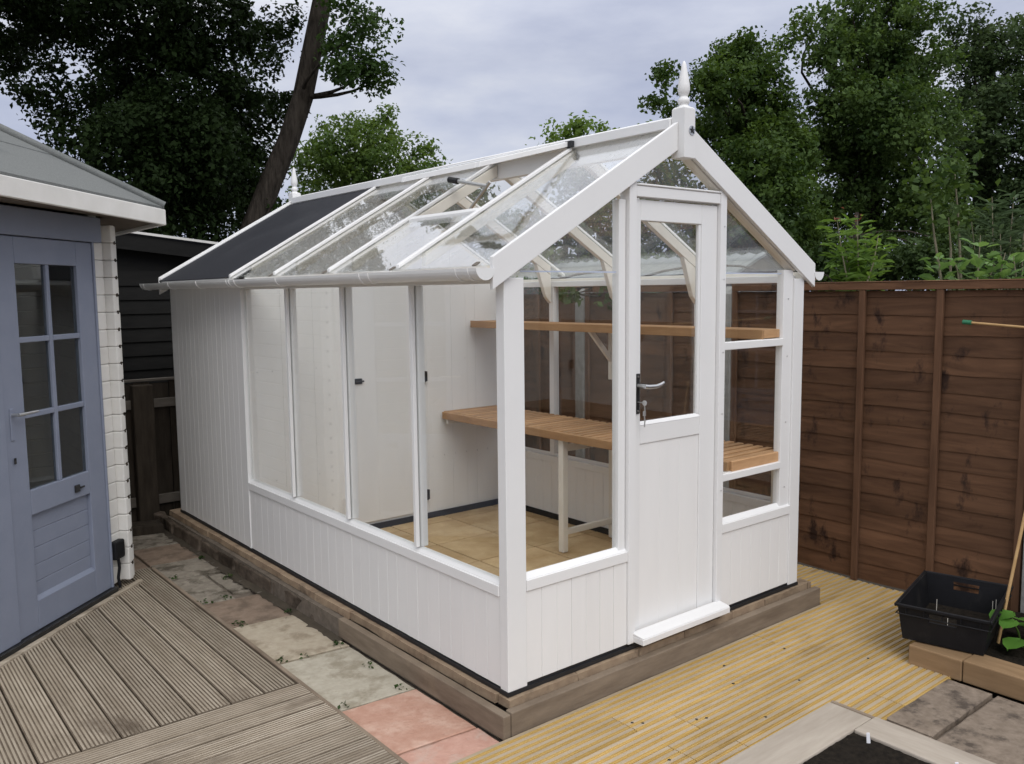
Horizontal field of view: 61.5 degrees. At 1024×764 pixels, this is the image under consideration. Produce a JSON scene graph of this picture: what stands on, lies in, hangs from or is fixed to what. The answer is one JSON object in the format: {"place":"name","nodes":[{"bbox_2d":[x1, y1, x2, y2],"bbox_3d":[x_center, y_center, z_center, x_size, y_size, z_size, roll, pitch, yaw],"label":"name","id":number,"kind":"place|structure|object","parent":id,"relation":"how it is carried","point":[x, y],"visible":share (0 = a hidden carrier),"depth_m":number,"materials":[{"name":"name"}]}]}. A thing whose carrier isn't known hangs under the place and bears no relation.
{"place":"outdoors","nodes":[
{"label":"outdoors","id":0,"kind":"place"},
{"bbox_2d":[132,533,503,763],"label":"path","id":1,"kind":"structure","parent":0,"point":[410,725],"depth_m":4.05,"materials":[{"name":"stone"}]},
{"bbox_2d":[131,519,164,536],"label":"stone block","id":2,"kind":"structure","parent":1,"relation":"on","point":[146,527],"depth_m":6.39,"materials":[{"name":"grey stone"}]},
{"bbox_2d":[163,529,343,641],"bbox_3d":[-1.790,1.212,5.466,0.101,0.001,2.855,-5,8,-39],"label":"soil strip","id":3,"kind":"object","parent":1,"relation":"on","point":[283,605],"visible":0.77,"depth_m":5.14,"materials":[{"name":"brown soil"}]},
{"bbox_2d":[169,555,406,708],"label":"weeds","id":4,"kind":"object","parent":1,"relation":"on","point":[335,643],"visible":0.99,"depth_m":4.59,"materials":[{"name":"green plant"}]},
{"bbox_2d":[153,499,819,739],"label":"plinth","id":5,"kind":"structure","parent":1,"relation":"on","point":[495,713],"depth_m":4.06,"materials":[{"name":"brown wood"}]},
{"bbox_2d":[140,61,823,697],"bbox_3d":[-0.520,-0.258,5.527,2.344,2.642,4.197,-5,8,-39],"label":"greenhouse","id":6,"kind":"object","parent":5,"relation":"on","point":[336,355],"visible":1,"depth_m":4.52,"materials":[{"name":"white paint"}]},
{"bbox_2d":[470,320,779,379],"bbox_3d":[0.584,-0.187,5.477,0.246,0.364,2.518,-5,8,-39],"label":"wall shelf","id":7,"kind":"object","parent":6,"relation":"attached to","point":[592,329],"depth_m":5.32,"materials":[{"name":"brown wood"}]},
{"bbox_2d":[635,199,716,630],"bbox_3d":[0.771,0.155,3.992,0.576,1.946,0.099,-5,8,-39],"label":"door","id":8,"kind":"structure","parent":6,"relation":"in","point":[675,454],"depth_m":4.06,"materials":[{"name":"white paint"}]},
{"bbox_2d":[381,504,611,575],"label":"floor","id":9,"kind":"structure","parent":0,"point":[470,537],"depth_m":5.71,"materials":[{"name":"tile"}]},
{"bbox_2d":[442,405,777,552],"bbox_3d":[0.492,0.667,5.486,0.528,0.764,2.538,-5,8,-39],"label":"staging bench","id":10,"kind":"object","parent":9,"relation":"on","point":[576,433],"visible":0.56,"depth_m":5.36,"materials":[{"name":"brown wood"}]},
{"bbox_2d":[0,0,1023,290],"label":"sky","id":11,"kind":"structure","parent":0,"point":[481,77],"materials":[{"name":"grey"}]},
{"bbox_2d":[174,507,1023,704],"bbox_3d":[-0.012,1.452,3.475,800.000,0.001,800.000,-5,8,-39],"label":"ground","id":12,"kind":"structure","parent":0,"point":[994,694],"depth_m":5.18,"materials":[{"name":"brown soil"}]},
{"bbox_2d":[20,231,218,491],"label":"shed","id":13,"kind":"structure","parent":12,"relation":"on","point":[145,317],"depth_m":7.28,"materials":[{"name":"black wood"}]},
{"bbox_2d":[0,568,294,763],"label":"deck","id":14,"kind":"structure","parent":12,"relation":"on","point":[152,650],"depth_m":3.95,"materials":[{"name":"wood"}]},
{"bbox_2d":[0,579,142,668],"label":"deck edging","id":15,"kind":"object","parent":14,"relation":"on","point":[22,651],"visible":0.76,"depth_m":4.55,"materials":[{"name":"wood"}]},
{"bbox_2d":[0,123,165,661],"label":"summerhouse","id":16,"kind":"structure","parent":14,"relation":"on","point":[66,548],"depth_m":4.74,"materials":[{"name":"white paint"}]},
{"bbox_2d":[0,235,110,639],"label":"door","id":17,"kind":"structure","parent":16,"relation":"in","point":[60,528],"depth_m":4.56,"materials":[{"name":"blue paint"}]},
{"bbox_2d":[124,377,180,521],"bbox_3d":[-3.150,0.589,6.431,6.373,1.162,0.155,-5,8,-39],"label":"old fence","id":18,"kind":"object","parent":12,"relation":"on","point":[151,424],"visible":0.07,"depth_m":6.66,"materials":[{"name":"brown wood"}]},
{"bbox_2d":[0,0,404,241],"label":"oak tree","id":19,"kind":"object","parent":12,"relation":"on","point":[193,157],"visible":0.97,"depth_m":9.82,"materials":[{"name":"green plant"}]},
{"bbox_2d":[45,683,401,763],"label":"deck","id":20,"kind":"structure","parent":12,"relation":"on","point":[299,723],"depth_m":3.38,"materials":[{"name":"wood"}]},
{"bbox_2d":[151,567,408,763],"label":"deck edging","id":21,"kind":"object","parent":12,"relation":"on","point":[257,650],"visible":0.55,"depth_m":4.17,"materials":[{"name":"wood"}]},
{"bbox_2d":[285,102,452,208],"bbox_3d":[-2.361,-2.101,14.134,3.197,5.006,2.151,1,6,17],"label":"hawthorn tree","id":22,"kind":"object","parent":12,"relation":"on","point":[352,166],"visible":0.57,"depth_m":13.59,"materials":[{"name":"green plant"}]},
{"bbox_2d":[413,183,530,261],"bbox_3d":[-0.751,-1.219,12.624,2.208,3.524,1.470,0,6,2],"label":"garden bush","id":23,"kind":"object","parent":12,"relation":"on","point":[471,240],"visible":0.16,"depth_m":12.29,"materials":[{"name":"plant"}]},
{"bbox_2d":[476,167,648,272],"bbox_3d":[0.594,-1.008,10.661,2.095,3.488,1.393,1,6,17],"label":"garden bush","id":24,"kind":"object","parent":12,"relation":"on","point":[595,221],"visible":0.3,"depth_m":10.43,"materials":[{"name":"green plant"}]},
{"bbox_2d":[575,288,584,458],"bbox_3d":[0.580,0.165,6.927,0.110,1.823,0.094,-5,8,-39],"label":"fence post","id":25,"kind":"object","parent":12,"relation":"on","point":[580,369],"visible":0.16,"depth_m":6.86,"materials":[{"name":"grey concrete"}]},
{"bbox_2d":[525,110,652,255],"bbox_3d":[2.006,-3.249,20.276,3.178,5.937,2.146,1,6,15],"label":"ash tree","id":26,"kind":"object","parent":12,"relation":"on","point":[578,126],"visible":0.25,"depth_m":19.68,"materials":[{"name":"green plant"}]},
{"bbox_2d":[509,252,793,293],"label":"neighbour shed","id":27,"kind":"structure","parent":12,"relation":"on","point":[764,261],"depth_m":8.67,"materials":[{"name":"white"}]},
{"bbox_2d":[609,155,736,259],"bbox_3d":[2.150,-1.219,11.101,1.638,3.778,1.874,-5,8,-39],"label":"garden bush","id":28,"kind":"object","parent":12,"relation":"on","point":[668,179],"visible":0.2,"depth_m":11.04,"materials":[{"name":"green plant"}]},
{"bbox_2d":[450,564,954,763],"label":"deck","id":29,"kind":"structure","parent":12,"relation":"on","point":[839,635],"depth_m":3.74,"materials":[{"name":"yellow wood"}]},
{"bbox_2d":[524,286,580,456],"bbox_3d":[-0.041,0.055,7.659,0.071,1.778,1.820,-5,8,-39],"label":"lap fence","id":30,"kind":"object","parent":29,"relation":"on","point":[536,371],"visible":0.12,"depth_m":7.24,"materials":[{"name":"brown wood"}]},
{"bbox_2d":[585,285,693,463],"bbox_3d":[1.014,0.178,6.371,0.071,1.778,1.300,-5,8,-39],"label":"lap fence","id":31,"kind":"object","parent":29,"relation":"on","point":[668,360],"visible":0.37,"depth_m":6.30,"materials":[{"name":"brown wood"}]},
{"bbox_2d":[631,648,868,760],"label":"deck nails","id":32,"kind":"object","parent":29,"relation":"on","point":[707,717],"visible":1,"depth_m":3.52,"materials":[{"name":"metal"}]},
{"bbox_2d":[721,700,995,763],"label":"raised planter","id":33,"kind":"object","parent":29,"relation":"on","point":[833,732],"visible":0.99,"depth_m":3.11,"materials":[{"name":"wood"}]},
{"bbox_2d":[866,733,870,742],"bbox_3d":[1.300,1.310,3.138,0.012,0.065,0.016,-5,8,-39],"label":"plant label","id":34,"kind":"object","parent":33,"relation":"on","point":[868,737],"visible":0.58,"depth_m":3.14,"materials":[{"name":"white plastic"}]},
{"bbox_2d":[729,279,1023,611],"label":"lap fence","id":35,"kind":"object","parent":29,"relation":"on","point":[912,442],"visible":0.73,"depth_m":4.90,"materials":[{"name":"brown wood"}]},
{"bbox_2d":[962,320,1023,327],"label":"bamboo cane","id":36,"kind":"object","parent":35,"relation":"attached to","point":[968,322],"visible":1,"depth_m":4.44,"materials":[{"name":"beige wood"}]},
{"bbox_2d":[908,641,1023,701],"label":"sleeper edging","id":37,"kind":"object","parent":29,"relation":"on","point":[997,675],"visible":0.92,"depth_m":3.81,"materials":[{"name":"brown wood"}]},
{"bbox_2d":[894,570,1012,655],"bbox_3d":[2.137,1.107,4.157,0.409,0.175,0.589,4,8,38],"label":"plastic crate","id":38,"kind":"object","parent":37,"relation":"on","point":[922,592],"visible":0.9,"depth_m":4.04,"materials":[{"name":"black plastic"}]},
{"bbox_2d":[926,603,989,626],"bbox_3d":[2.137,1.182,4.164,0.325,0.014,0.505,4,8,38],"label":"compost","id":39,"kind":"object","parent":38,"relation":"in","point":[963,612],"visible":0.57,"depth_m":4.30,"materials":[{"name":"soil"}]},
{"bbox_2d":[723,286,739,487],"bbox_3d":[1.466,0.268,5.845,0.110,1.823,0.094,-5,8,-39],"label":"fence post","id":40,"kind":"object","parent":12,"relation":"on","point":[727,378],"visible":0.29,"depth_m":5.75,"materials":[{"name":"grey concrete"}]},
{"bbox_2d":[637,25,847,273],"bbox_3d":[2.969,-1.853,10.735,2.460,5.113,2.436,2,7,24],"label":"plum tree","id":41,"kind":"object","parent":12,"relation":"on","point":[771,138],"visible":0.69,"depth_m":10.22,"materials":[{"name":"green plant"}]},
{"bbox_2d":[726,195,801,255],"bbox_3d":[2.796,-0.655,9.836,1.236,2.905,1.092,2,6,21],"label":"garden bush","id":42,"kind":"object","parent":12,"relation":"on","point":[745,239],"visible":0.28,"depth_m":9.55,"materials":[{"name":"green plant"}]},
{"bbox_2d":[815,207,898,290],"bbox_3d":[2.679,-0.135,6.694,0.554,2.421,0.555,-5,8,-39],"label":"peach sapling","id":43,"kind":"object","parent":12,"relation":"on","point":[859,272],"visible":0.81,"depth_m":6.58,"materials":[{"name":"green plant"}]},
{"bbox_2d":[768,0,988,290],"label":"maple tree","id":44,"kind":"object","parent":12,"relation":"on","point":[873,111],"visible":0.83,"depth_m":11.22,"materials":[{"name":"green plant"}]},
{"bbox_2d":[734,212,1023,290],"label":"holly tree","id":45,"kind":"object","parent":12,"relation":"on","point":[907,264],"visible":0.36,"depth_m":9.68,"materials":[{"name":"green plant"}]},
{"bbox_2d":[885,136,1000,289],"bbox_3d":[4.101,-0.699,8.266,0.929,3.188,0.818,-1,6,0],"label":"bare sapling","id":46,"kind":"object","parent":12,"relation":"on","point":[949,166],"visible":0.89,"depth_m":8.17,"materials":[{"name":"green plant"}]},
{"bbox_2d":[898,0,1023,289],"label":"sycamore tree","id":47,"kind":"object","parent":12,"relation":"on","point":[994,99],"visible":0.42,"depth_m":13.22,"materials":[{"name":"green plant"}]},
{"bbox_2d":[936,698,993,739],"bbox_3d":[2.155,1.489,2.706,1.190,0.030,2.070,-5,8,-39],"label":"path bed","id":48,"kind":"object","parent":12,"relation":"on","point":[959,723],"depth_m":3.49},
{"bbox_2d":[918,235,1023,289],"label":"broadleaf sapling","id":49,"kind":"object","parent":12,"relation":"on","point":[977,261],"visible":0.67,"depth_m":6.38,"materials":[{"name":"green plant"}]},
{"bbox_2d":[955,189,1023,289],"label":"buddleia shrub","id":50,"kind":"object","parent":12,"relation":"on","point":[1005,237],"visible":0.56,"depth_m":7.58,"materials":[{"name":"green plant"}]},
{"bbox_2d":[1020,545,1023,612],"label":"fence post","id":51,"kind":"object","parent":12,"relation":"on","point":[1022,600],"depth_m":4.42,"materials":[{"name":"grey concrete"}]},
{"bbox_2d":[886,679,1023,763],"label":"path","id":52,"kind":"structure","parent":0,"point":[992,730],"depth_m":3.49,"materials":[{"name":"stone"}]},
{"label":"soil base","id":53,"kind":"structure","parent":0,"visible":0},
{"bbox_2d":[985,612,1023,665],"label":"soil bed","id":54,"kind":"object","parent":53,"relation":"on","point":[1000,651],"visible":0.25,"depth_m":4.00,"materials":[{"name":"black soil"}]},
{"bbox_2d":[989,609,1023,650],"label":"vegetable plant","id":55,"kind":"object","parent":54,"relation":"on","point":[1009,642],"visible":0.95,"depth_m":3.95,"materials":[{"name":"green plant"}]},
{"bbox_2d":[996,513,1023,643],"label":"bamboo cane","id":56,"kind":"object","parent":54,"relation":"on","point":[1012,575],"visible":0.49,"depth_m":4.07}
]}

